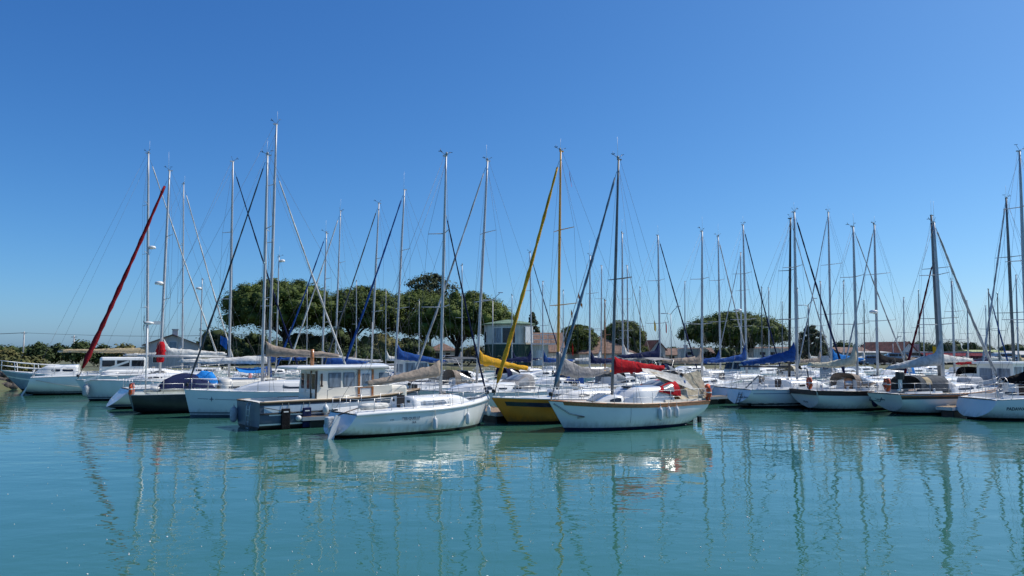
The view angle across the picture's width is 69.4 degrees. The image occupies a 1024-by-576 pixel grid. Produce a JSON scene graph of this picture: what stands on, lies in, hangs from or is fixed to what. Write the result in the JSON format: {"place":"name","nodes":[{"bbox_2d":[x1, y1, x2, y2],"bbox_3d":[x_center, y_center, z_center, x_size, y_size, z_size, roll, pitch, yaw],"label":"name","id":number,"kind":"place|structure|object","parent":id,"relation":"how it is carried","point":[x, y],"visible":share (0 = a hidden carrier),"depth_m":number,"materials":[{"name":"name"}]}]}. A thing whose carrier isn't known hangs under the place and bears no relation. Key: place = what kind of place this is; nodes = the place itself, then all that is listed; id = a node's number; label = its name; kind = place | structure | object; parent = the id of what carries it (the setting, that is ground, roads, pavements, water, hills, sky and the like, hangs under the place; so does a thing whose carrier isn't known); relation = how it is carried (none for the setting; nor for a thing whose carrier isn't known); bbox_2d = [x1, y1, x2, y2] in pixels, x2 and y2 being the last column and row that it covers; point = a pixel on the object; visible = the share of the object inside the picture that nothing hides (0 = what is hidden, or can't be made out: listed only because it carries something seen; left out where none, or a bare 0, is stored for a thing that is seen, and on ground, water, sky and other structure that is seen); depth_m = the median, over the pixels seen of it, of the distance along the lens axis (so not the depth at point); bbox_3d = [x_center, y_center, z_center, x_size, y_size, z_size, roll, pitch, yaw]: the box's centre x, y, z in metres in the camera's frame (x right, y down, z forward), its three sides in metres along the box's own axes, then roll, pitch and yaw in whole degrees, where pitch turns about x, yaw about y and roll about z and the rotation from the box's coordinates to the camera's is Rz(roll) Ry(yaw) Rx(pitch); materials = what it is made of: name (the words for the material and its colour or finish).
{"place":"outdoors","nodes":[
{"label":"outdoors","id":0,"kind":"place"},
{"bbox_2d":[195,370,218,384],"bbox_3d":[-17.995,5.251,43.366,1.454,0.830,1.250,3,-6,-30],"label":"tarpaulin","id":1,"kind":"object","parent":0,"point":[203,374],"visible":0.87,"depth_m":43.06,"materials":[{"name":"blue fabric"}]},
{"bbox_2d":[432,343,454,358],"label":"house","id":2,"kind":"structure","parent":0,"point":[447,348],"depth_m":148.94,"materials":[{"name":"ceramic"}]},
{"bbox_2d":[0,354,976,389],"bbox_3d":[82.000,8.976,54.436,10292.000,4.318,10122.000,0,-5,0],"label":"ground","id":3,"kind":"structure","parent":0,"point":[89,366],"depth_m":112.52,"materials":[{"name":"grey plant"}]},
{"bbox_2d":[0,346,31,370],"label":"bush","id":4,"kind":"object","parent":3,"relation":"on","point":[8,355],"visible":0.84,"depth_m":72.13,"materials":[{"name":"green plant"}]},
{"bbox_2d":[18,355,48,371],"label":"bush","id":5,"kind":"object","parent":3,"relation":"on","point":[37,359],"visible":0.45,"depth_m":74.13,"materials":[{"name":"green plant"}]},
{"bbox_2d":[21,341,55,361],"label":"bush","id":6,"kind":"object","parent":3,"relation":"on","point":[37,348],"visible":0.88,"depth_m":103.86,"materials":[{"name":"green plant"}]},
{"bbox_2d":[49,343,68,363],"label":"bush","id":7,"kind":"object","parent":3,"relation":"on","point":[58,355],"visible":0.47,"depth_m":106.73,"materials":[{"name":"green plant"}]},
{"bbox_2d":[61,339,95,363],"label":"bush","id":8,"kind":"object","parent":3,"relation":"on","point":[76,357],"visible":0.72,"depth_m":102.83,"materials":[{"name":"green plant"}]},
{"bbox_2d":[89,343,111,366],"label":"bush","id":9,"kind":"object","parent":3,"relation":"on","point":[97,358],"visible":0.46,"depth_m":108.64,"materials":[{"name":"green plant"}]},
{"bbox_2d":[142,329,199,367],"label":"house","id":10,"kind":"structure","parent":3,"relation":"on","point":[172,339],"depth_m":99.55,"materials":[{"name":"ceramic"}]},
{"bbox_2d":[194,326,245,358],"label":"bush","id":11,"kind":"object","parent":3,"relation":"on","point":[208,344],"visible":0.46,"depth_m":129.44,"materials":[{"name":"green plant"}]},
{"bbox_2d":[216,339,255,365],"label":"bush","id":12,"kind":"object","parent":3,"relation":"on","point":[242,352],"visible":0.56,"depth_m":116.45,"materials":[{"name":"green plant"}]},
{"bbox_2d":[234,329,279,362],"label":"bush","id":13,"kind":"object","parent":3,"relation":"on","point":[253,340],"visible":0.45,"depth_m":134.00,"materials":[{"name":"green plant"}]},
{"bbox_2d":[216,277,340,363],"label":"umbrella pine","id":14,"kind":"object","parent":3,"relation":"on","point":[245,297],"visible":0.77,"depth_m":121.34,"materials":[{"name":"green plant"}]},
{"bbox_2d":[278,329,328,349],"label":"bush","id":15,"kind":"object","parent":3,"relation":"on","point":[312,339],"visible":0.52,"depth_m":129.61,"materials":[{"name":"green plant"}]},
{"bbox_2d":[307,342,350,364],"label":"bush","id":16,"kind":"object","parent":3,"relation":"on","point":[319,348],"visible":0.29,"depth_m":114.61,"materials":[{"name":"green plant"}]},
{"bbox_2d":[319,327,359,349],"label":"bush","id":17,"kind":"object","parent":3,"relation":"on","point":[343,336],"visible":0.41,"depth_m":135.57,"materials":[{"name":"green plant"}]},
{"bbox_2d":[345,341,383,362],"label":"bush","id":18,"kind":"object","parent":3,"relation":"on","point":[361,352],"visible":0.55,"depth_m":115.25,"materials":[{"name":"green plant"}]},
{"bbox_2d":[324,285,408,346],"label":"umbrella pine","id":19,"kind":"object","parent":3,"relation":"on","point":[348,315],"visible":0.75,"depth_m":126.41,"materials":[{"name":"green plant"}]},
{"bbox_2d":[353,329,401,351],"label":"bush","id":20,"kind":"object","parent":3,"relation":"on","point":[378,337],"visible":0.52,"depth_m":125.65,"materials":[{"name":"green plant"}]},
{"bbox_2d":[374,342,418,365],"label":"bush","id":21,"kind":"object","parent":3,"relation":"on","point":[391,352],"visible":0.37,"depth_m":114.47,"materials":[{"name":"green plant"}]},
{"bbox_2d":[378,289,446,345],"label":"umbrella pine","id":22,"kind":"object","parent":3,"relation":"on","point":[417,295],"visible":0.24,"depth_m":132.62,"materials":[{"name":"green plant"}]},
{"bbox_2d":[391,334,439,363],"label":"bush","id":23,"kind":"object","parent":3,"relation":"on","point":[415,342],"visible":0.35,"depth_m":128.10,"materials":[{"name":"green plant"}]},
{"bbox_2d":[404,272,460,345],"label":"leafy tree","id":24,"kind":"object","parent":3,"relation":"on","point":[434,281],"visible":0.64,"depth_m":140.90,"materials":[{"name":"green plant"}]},
{"bbox_2d":[406,290,513,364],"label":"umbrella pine","id":25,"kind":"object","parent":3,"relation":"on","point":[452,328],"visible":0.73,"depth_m":117.88,"materials":[{"name":"green plant"}]},
{"bbox_2d":[467,320,555,365],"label":"harbour office","id":26,"kind":"structure","parent":3,"relation":"on","point":[499,344],"depth_m":109.40,"materials":[{"name":"grey"}]},
{"bbox_2d":[0,339,1023,356],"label":"treeline","id":27,"kind":"object","parent":3,"relation":"on","point":[726,353],"visible":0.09,"depth_m":260.58,"materials":[{"name":"green plant"}]},
{"bbox_2d":[533,333,564,348],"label":"long house","id":28,"kind":"structure","parent":3,"relation":"on","point":[547,337],"depth_m":121.83,"materials":[{"name":"ceramic"}]},
{"bbox_2d":[560,324,600,352],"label":"umbrella pine","id":29,"kind":"object","parent":3,"relation":"on","point":[583,330],"visible":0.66,"depth_m":131.41,"materials":[{"name":"green plant"}]},
{"bbox_2d":[566,336,635,363],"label":"house","id":30,"kind":"structure","parent":3,"relation":"on","point":[578,354],"depth_m":131.11,"materials":[{"name":"ceramic"}]},
{"bbox_2d":[599,320,648,352],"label":"umbrella pine","id":31,"kind":"object","parent":3,"relation":"on","point":[635,330],"visible":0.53,"depth_m":135.49,"materials":[{"name":"green plant"}]},
{"bbox_2d":[677,348,708,357],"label":"camper van","id":32,"kind":"object","parent":3,"relation":"on","point":[682,352],"visible":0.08,"depth_m":134.39,"materials":[{"name":"grey metal"}]},
{"bbox_2d":[676,310,793,352],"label":"umbrella pine","id":33,"kind":"object","parent":3,"relation":"on","point":[710,332],"visible":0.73,"depth_m":123.44,"materials":[{"name":"green plant"}]},
{"bbox_2d":[747,348,780,363],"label":"camper van","id":34,"kind":"object","parent":3,"relation":"on","point":[757,352],"visible":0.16,"depth_m":126.37,"materials":[{"name":"white metal"}]},
{"bbox_2d":[798,325,827,358],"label":"leafy tree","id":35,"kind":"object","parent":3,"relation":"on","point":[814,331],"visible":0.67,"depth_m":124.90,"materials":[{"name":"green plant"}]},
{"bbox_2d":[861,342,917,363],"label":"house","id":36,"kind":"structure","parent":3,"relation":"on","point":[885,348],"depth_m":135.72,"materials":[{"name":"red tile"}]},
{"bbox_2d":[902,352,985,364],"bbox_3d":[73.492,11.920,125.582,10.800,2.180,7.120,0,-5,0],"label":"restaurant","id":37,"kind":"structure","parent":3,"relation":"on","point":[973,355],"depth_m":123.55,"materials":[{"name":"red tile"}]},
{"bbox_2d":[0,389,1023,575],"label":"water","id":38,"kind":"structure","parent":0,"point":[920,481],"depth_m":17.69,"materials":[{"name":"teal liquid"}]},
{"bbox_2d":[0,360,91,390],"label":"motor launch","id":39,"kind":"object","parent":38,"relation":"on","point":[20,379],"visible":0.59,"depth_m":64.36,"materials":[{"name":"grey paint"}]},
{"bbox_2d":[21,148,223,394],"bbox_3d":[-32.240,-1.813,63.060,15.141,22.370,5.021,3,-6,-30],"label":"sailboat","id":40,"kind":"object","parent":38,"relation":"on","point":[59,384],"visible":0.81,"depth_m":61.29,"materials":[{"name":"white paint"}]},
{"bbox_2d":[92,181,237,376],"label":"sailboat","id":41,"kind":"object","parent":38,"relation":"on","point":[181,346],"visible":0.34,"depth_m":70.37,"materials":[{"name":"white paint"}]},
{"bbox_2d":[76,166,266,400],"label":"sailboat","id":42,"kind":"object","parent":38,"relation":"on","point":[104,389],"visible":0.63,"depth_m":53.40,"materials":[{"name":"white paint"}]},
{"bbox_2d":[106,156,300,407],"bbox_3d":[-19.646,-0.425,49.206,12.426,17.261,3.752,4,-6,-38],"label":"sailboat","id":43,"kind":"object","parent":38,"relation":"on","point":[120,398],"visible":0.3,"depth_m":49.05,"materials":[{"name":"blue paint"}]},
{"bbox_2d":[169,278,242,372],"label":"sailboat","id":44,"kind":"object","parent":38,"relation":"on","point":[201,339],"visible":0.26,"depth_m":81.83,"materials":[{"name":"white paint"}]},
{"bbox_2d":[128,113,345,412],"bbox_3d":[-15.917,-1.711,45.564,13.031,19.209,3.952,3,-6,-30],"label":"sailboat","id":45,"kind":"object","parent":38,"relation":"on","point":[157,399],"visible":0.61,"depth_m":43.53,"materials":[{"name":"grey paint"}]},
{"bbox_2d":[158,373,214,388],"bbox_3d":[-18.892,5.368,42.884,2.970,0.866,1.966,3,-6,-30],"label":"tarpaulin","id":46,"kind":"object","parent":45,"relation":"on","point":[178,378],"visible":0.85,"depth_m":42.24,"materials":[{"name":"blue fabric"}]},
{"bbox_2d":[224,254,302,376],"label":"sailboat","id":47,"kind":"object","parent":38,"relation":"on","point":[281,374],"visible":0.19,"depth_m":77.08,"materials":[{"name":"white paint"}]},
{"bbox_2d":[184,143,397,416],"bbox_3d":[-11.852,-0.346,41.874,11.928,15.864,3.752,2,-5,-23],"label":"sailboat","id":48,"kind":"object","parent":38,"relation":"on","point":[211,402],"visible":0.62,"depth_m":39.76,"materials":[{"name":"white paint"}]},
{"bbox_2d":[301,414,328,427],"bbox_3d":[-7.674,6.263,34.895,4.690,0.760,0.840,3,-6,-30],"label":"pontoon","id":49,"kind":"object","parent":38,"relation":"on","point":[316,421],"visible":0.13,"depth_m":33.76,"materials":[{"name":"grey wood"}]},
{"bbox_2d":[237,322,420,429],"bbox_3d":[-8.469,4.413,36.480,9.336,5.467,3.048,4,-6,-40],"label":"motor launch","id":50,"kind":"object","parent":38,"relation":"on","point":[320,386],"visible":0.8,"depth_m":34.98,"materials":[{"name":"blue paint"}]},
{"bbox_2d":[281,403,289,428],"bbox_3d":[-10.126,5.665,33.062,0.400,1.221,0.120,4,-6,-40],"label":"fender mat","id":51,"kind":"object","parent":50,"relation":"attached to","point":[285,418],"visible":1,"depth_m":32.99,"materials":[{"name":"black rubber"}]},
{"bbox_2d":[272,230,391,379],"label":"sailboat","id":52,"kind":"object","parent":38,"relation":"on","point":[329,361],"visible":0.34,"depth_m":61.98,"materials":[{"name":"white paint"}]},
{"bbox_2d":[284,203,394,377],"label":"sailboat","id":53,"kind":"object","parent":38,"relation":"on","point":[336,351],"visible":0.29,"depth_m":72.09,"materials":[{"name":"white paint"}]},
{"bbox_2d":[323,200,433,373],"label":"sailboat","id":54,"kind":"object","parent":38,"relation":"on","point":[374,290],"visible":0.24,"depth_m":60.08,"materials":[{"name":"white paint"}]},
{"bbox_2d":[324,148,489,438],"bbox_3d":[-4.372,0.119,32.859,8.610,13.413,2.944,4,-6,-40],"label":"sailboat","id":55,"kind":"object","parent":38,"relation":"on","point":[398,415],"visible":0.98,"depth_m":31.70,"materials":[{"name":"white paint"}]},
{"bbox_2d":[390,359,430,373],"bbox_3d":[-8.213,7.370,59.088,7.500,3.397,2.897,3,-6,-30],"label":"motor launch","id":56,"kind":"object","parent":38,"relation":"on","point":[401,366],"visible":0.07,"depth_m":58.29,"materials":[{"name":"white paint"}]},
{"bbox_2d":[345,189,480,388],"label":"sailboat","id":57,"kind":"object","parent":38,"relation":"on","point":[400,354],"visible":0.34,"depth_m":53.58,"materials":[{"name":"white paint"}]},
{"bbox_2d":[408,370,504,388],"bbox_3d":[-3.664,7.103,52.010,7.336,2.733,2.897,3,-6,-30],"label":"motor launch","id":58,"kind":"object","parent":38,"relation":"on","point":[458,376],"visible":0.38,"depth_m":51.58,"materials":[{"name":"white paint"}]},
{"bbox_2d":[419,263,493,379],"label":"sailboat","id":59,"kind":"object","parent":38,"relation":"on","point":[486,376],"visible":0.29,"depth_m":69.80,"materials":[{"name":"white paint"}]},
{"bbox_2d":[408,145,579,407],"bbox_3d":[-0.959,-0.415,44.023,11.177,16.365,3.542,3,-6,-30],"label":"sailboat","id":60,"kind":"object","parent":38,"relation":"on","point":[516,380],"visible":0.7,"depth_m":43.10,"materials":[{"name":"white paint"}]},
{"bbox_2d":[482,406,506,422],"bbox_3d":[-1.055,6.508,37.785,1.590,0.760,4.090,3,-6,-29],"label":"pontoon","id":61,"kind":"object","parent":38,"relation":"on","point":[496,416],"visible":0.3,"depth_m":36.24,"materials":[{"name":"grey concrete"}]},
{"bbox_2d":[478,251,556,379],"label":"sailboat","id":62,"kind":"object","parent":38,"relation":"on","point":[524,359],"visible":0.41,"depth_m":78.55,"materials":[{"name":"white paint"}]},
{"bbox_2d":[487,367,548,381],"bbox_3d":[-0.132,7.991,62.472,7.836,2.733,2.897,3,-6,-30],"label":"motor launch","id":63,"kind":"object","parent":38,"relation":"on","point":[509,372],"visible":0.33,"depth_m":62.42,"materials":[{"name":"white paint"}]},
{"bbox_2d":[514,281,576,376],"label":"sailboat","id":64,"kind":"object","parent":38,"relation":"on","point":[545,373],"visible":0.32,"depth_m":70.74,"materials":[{"name":"white paint"}]},
{"bbox_2d":[535,372,607,388],"bbox_3d":[3.824,7.200,53.158,7.836,2.733,2.897,3,-6,-30],"label":"motor launch","id":65,"kind":"object","parent":38,"relation":"on","point":[568,378],"visible":0.2,"depth_m":52.07,"materials":[{"name":"white paint"}]},
{"bbox_2d":[491,141,656,423],"bbox_3d":[3.522,-0.195,38.071,10.428,14.919,3.253,3,-6,-30],"label":"sailboat","id":66,"kind":"object","parent":38,"relation":"on","point":[518,409],"visible":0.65,"depth_m":36.37,"materials":[{"name":"paint"}]},
{"bbox_2d":[551,244,629,382],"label":"sailboat","id":67,"kind":"object","parent":38,"relation":"on","point":[593,359],"visible":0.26,"depth_m":68.45,"materials":[{"name":"white paint"}]},
{"bbox_2d":[566,265,621,368],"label":"sailboat","id":68,"kind":"object","parent":38,"relation":"on","point":[587,359],"visible":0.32,"depth_m":85.59,"materials":[{"name":"white paint"}]},
{"bbox_2d":[571,372,648,388],"bbox_3d":[7.391,7.272,54.002,7.336,2.733,2.897,3,-6,-30],"label":"motor launch","id":69,"kind":"object","parent":38,"relation":"on","point":[605,382],"visible":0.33,"depth_m":53.54,"materials":[{"name":"white paint"}]},
{"bbox_2d":[588,265,652,368],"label":"sailboat","id":70,"kind":"object","parent":38,"relation":"on","point":[627,330],"visible":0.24,"depth_m":83.08,"materials":[{"name":"white paint"}]},
{"bbox_2d":[546,140,709,430],"bbox_3d":[5.405,-0.105,34.907,8.849,14.212,3.153,3,-6,-30],"label":"sailboat","id":71,"kind":"object","parent":38,"relation":"on","point":[628,407],"visible":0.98,"depth_m":33.57,"materials":[{"name":"white paint"}]},
{"bbox_2d":[642,368,694,389],"bbox_3d":[7.385,4.327,35.108,2.865,1.127,0.504,2,-5,-18],"label":"sun sheet","id":72,"kind":"object","parent":71,"relation":"attached to","point":[678,379],"visible":1,"depth_m":35.20,"materials":[{"name":"white fabric"}]},
{"bbox_2d":[650,370,705,399],"bbox_3d":[8.038,4.728,35.206,3.064,1.589,0.855,3,-6,-30],"label":"awning","id":73,"kind":"object","parent":71,"relation":"attached to","point":[697,379],"visible":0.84,"depth_m":35.66,"materials":[{"name":"fabric"}]},
{"bbox_2d":[585,231,684,381],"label":"sailboat","id":74,"kind":"object","parent":38,"relation":"on","point":[624,351],"visible":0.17,"depth_m":64.52,"materials":[{"name":"white paint"}]},
{"bbox_2d":[585,235,697,383],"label":"sailboat","id":75,"kind":"object","parent":38,"relation":"on","point":[656,352],"visible":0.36,"depth_m":60.71,"materials":[{"name":"white paint"}]},
{"bbox_2d":[626,227,741,391],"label":"sailboat","id":76,"kind":"object","parent":38,"relation":"on","point":[698,359],"visible":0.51,"depth_m":52.30,"materials":[{"name":"white paint"}]},
{"bbox_2d":[676,281,718,370],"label":"sailboat","id":77,"kind":"object","parent":38,"relation":"on","point":[693,367],"visible":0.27,"depth_m":89.81,"materials":[{"name":"white paint"}]},
{"bbox_2d":[666,234,747,376],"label":"sailboat","id":78,"kind":"object","parent":38,"relation":"on","point":[708,372],"visible":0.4,"depth_m":70.93,"materials":[{"name":"white paint"}]},
{"bbox_2d":[709,395,732,404],"bbox_3d":[13.682,7.463,49.045,4.590,0.760,0.890,3,-6,-30],"label":"pontoon","id":79,"kind":"object","parent":38,"relation":"on","point":[722,399],"visible":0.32,"depth_m":48.70,"materials":[{"name":"grey wood"}]},
{"bbox_2d":[720,358,759,374],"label":"motor launch","id":80,"kind":"object","parent":38,"relation":"on","point":[734,370],"visible":0.05,"depth_m":66.28,"materials":[{"name":"white paint"}]},
{"bbox_2d":[703,222,782,382],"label":"sailboat","id":81,"kind":"object","parent":38,"relation":"on","point":[744,357],"visible":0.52,"depth_m":60.36,"materials":[{"name":"white paint"}]},
{"bbox_2d":[715,252,779,375],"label":"sailboat","id":82,"kind":"object","parent":38,"relation":"on","point":[741,326],"visible":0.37,"depth_m":78.52,"materials":[{"name":"white paint"}]},
{"bbox_2d":[711,214,837,401],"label":"sailboat","id":83,"kind":"object","parent":38,"relation":"on","point":[723,389],"visible":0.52,"depth_m":52.30,"materials":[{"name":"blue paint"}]},
{"bbox_2d":[727,202,844,407],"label":"sailboat","id":84,"kind":"object","parent":38,"relation":"on","point":[775,393],"visible":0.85,"depth_m":46.53,"materials":[{"name":"blue paint"}]},
{"bbox_2d":[785,281,835,376],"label":"sailboat","id":85,"kind":"object","parent":38,"relation":"on","point":[818,358],"visible":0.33,"depth_m":69.43,"materials":[{"name":"white paint"}]},
{"bbox_2d":[811,280,866,373],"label":"sailboat","id":86,"kind":"object","parent":38,"relation":"on","point":[846,369],"visible":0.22,"depth_m":79.86,"materials":[{"name":"white paint"}]},
{"bbox_2d":[793,209,894,380],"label":"sailboat","id":87,"kind":"object","parent":38,"relation":"on","point":[834,356],"visible":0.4,"depth_m":63.54,"materials":[{"name":"white paint"}]},
{"bbox_2d":[789,222,912,410],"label":"sailboat","id":88,"kind":"object","parent":38,"relation":"on","point":[849,392],"visible":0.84,"depth_m":44.12,"materials":[{"name":"white paint"}]},
{"bbox_2d":[845,300,882,375],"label":"sailboat","id":89,"kind":"object","parent":38,"relation":"on","point":[868,368],"visible":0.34,"depth_m":87.22,"materials":[{"name":"white paint"}]},
{"bbox_2d":[838,221,937,380],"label":"sailboat","id":90,"kind":"object","parent":38,"relation":"on","point":[881,358],"visible":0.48,"depth_m":55.50,"materials":[{"name":"white paint"}]},
{"bbox_2d":[888,297,936,374],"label":"sailboat","id":91,"kind":"object","parent":38,"relation":"on","point":[919,370],"visible":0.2,"depth_m":79.86,"materials":[{"name":"white paint"}]},
{"bbox_2d":[867,204,1000,414],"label":"sailboat","id":92,"kind":"object","parent":38,"relation":"on","point":[929,394],"visible":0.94,"depth_m":41.58,"materials":[{"name":"white paint"}]},
{"bbox_2d":[904,215,978,389],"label":"sailboat","id":93,"kind":"object","parent":38,"relation":"on","point":[947,359],"visible":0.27,"depth_m":52.02,"materials":[{"name":"white paint"}]},
{"bbox_2d":[936,404,963,416],"bbox_3d":[25.413,6.761,40.774,5.590,0.760,0.890,3,-6,-30],"label":"pontoon","id":94,"kind":"object","parent":38,"relation":"on","point":[948,410],"visible":0.24,"depth_m":39.46,"materials":[{"name":"grey concrete"}]},
{"bbox_2d":[929,274,978,376],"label":"sailboat","id":95,"kind":"object","parent":38,"relation":"on","point":[951,373],"visible":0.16,"depth_m":65.90,"materials":[{"name":"white paint"}]},
{"bbox_2d":[956,367,976,376],"bbox_3d":[38.798,7.949,61.974,7.836,2.733,2.897,3,-6,-30],"label":"motor launch","id":96,"kind":"object","parent":38,"relation":"on","point":[968,371],"visible":0.11,"depth_m":62.34,"materials":[{"name":"black paint"}]},
{"bbox_2d":[969,289,1007,366],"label":"sailboat","id":97,"kind":"object","parent":38,"relation":"on","point":[989,351],"visible":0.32,"depth_m":74.21,"materials":[{"name":"white paint"}]},
{"bbox_2d":[956,144,1023,420],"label":"sailboat","id":98,"kind":"object","parent":38,"relation":"on","point":[1007,403],"visible":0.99,"depth_m":38.44,"materials":[{"name":"white paint"}]},
{"bbox_2d":[972,361,1023,392],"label":"motor launch","id":99,"kind":"object","parent":38,"relation":"on","point":[984,368],"visible":0.17,"depth_m":43.93,"materials":[{"name":"white paint"}]},
{"bbox_2d":[982,186,1023,360],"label":"sailboat","id":100,"kind":"object","parent":38,"relation":"on","point":[1011,312],"visible":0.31,"depth_m":50.06,"materials":[{"name":"white paint"}]},
{"bbox_2d":[1001,275,1023,360],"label":"sailboat","id":101,"kind":"object","parent":38,"relation":"on","point":[1019,358],"visible":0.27,"depth_m":70.05,"materials":[{"name":"white paint"}]},
{"bbox_2d":[0,0,1023,349],"label":"sky","id":102,"kind":"structure","parent":0,"point":[723,115],"materials":[{"name":"blue"}]},
{"bbox_2d":[636,340,667,362],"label":"house","id":103,"kind":"structure","parent":0,"point":[651,344],"depth_m":139.32,"materials":[{"name":"red tile"}]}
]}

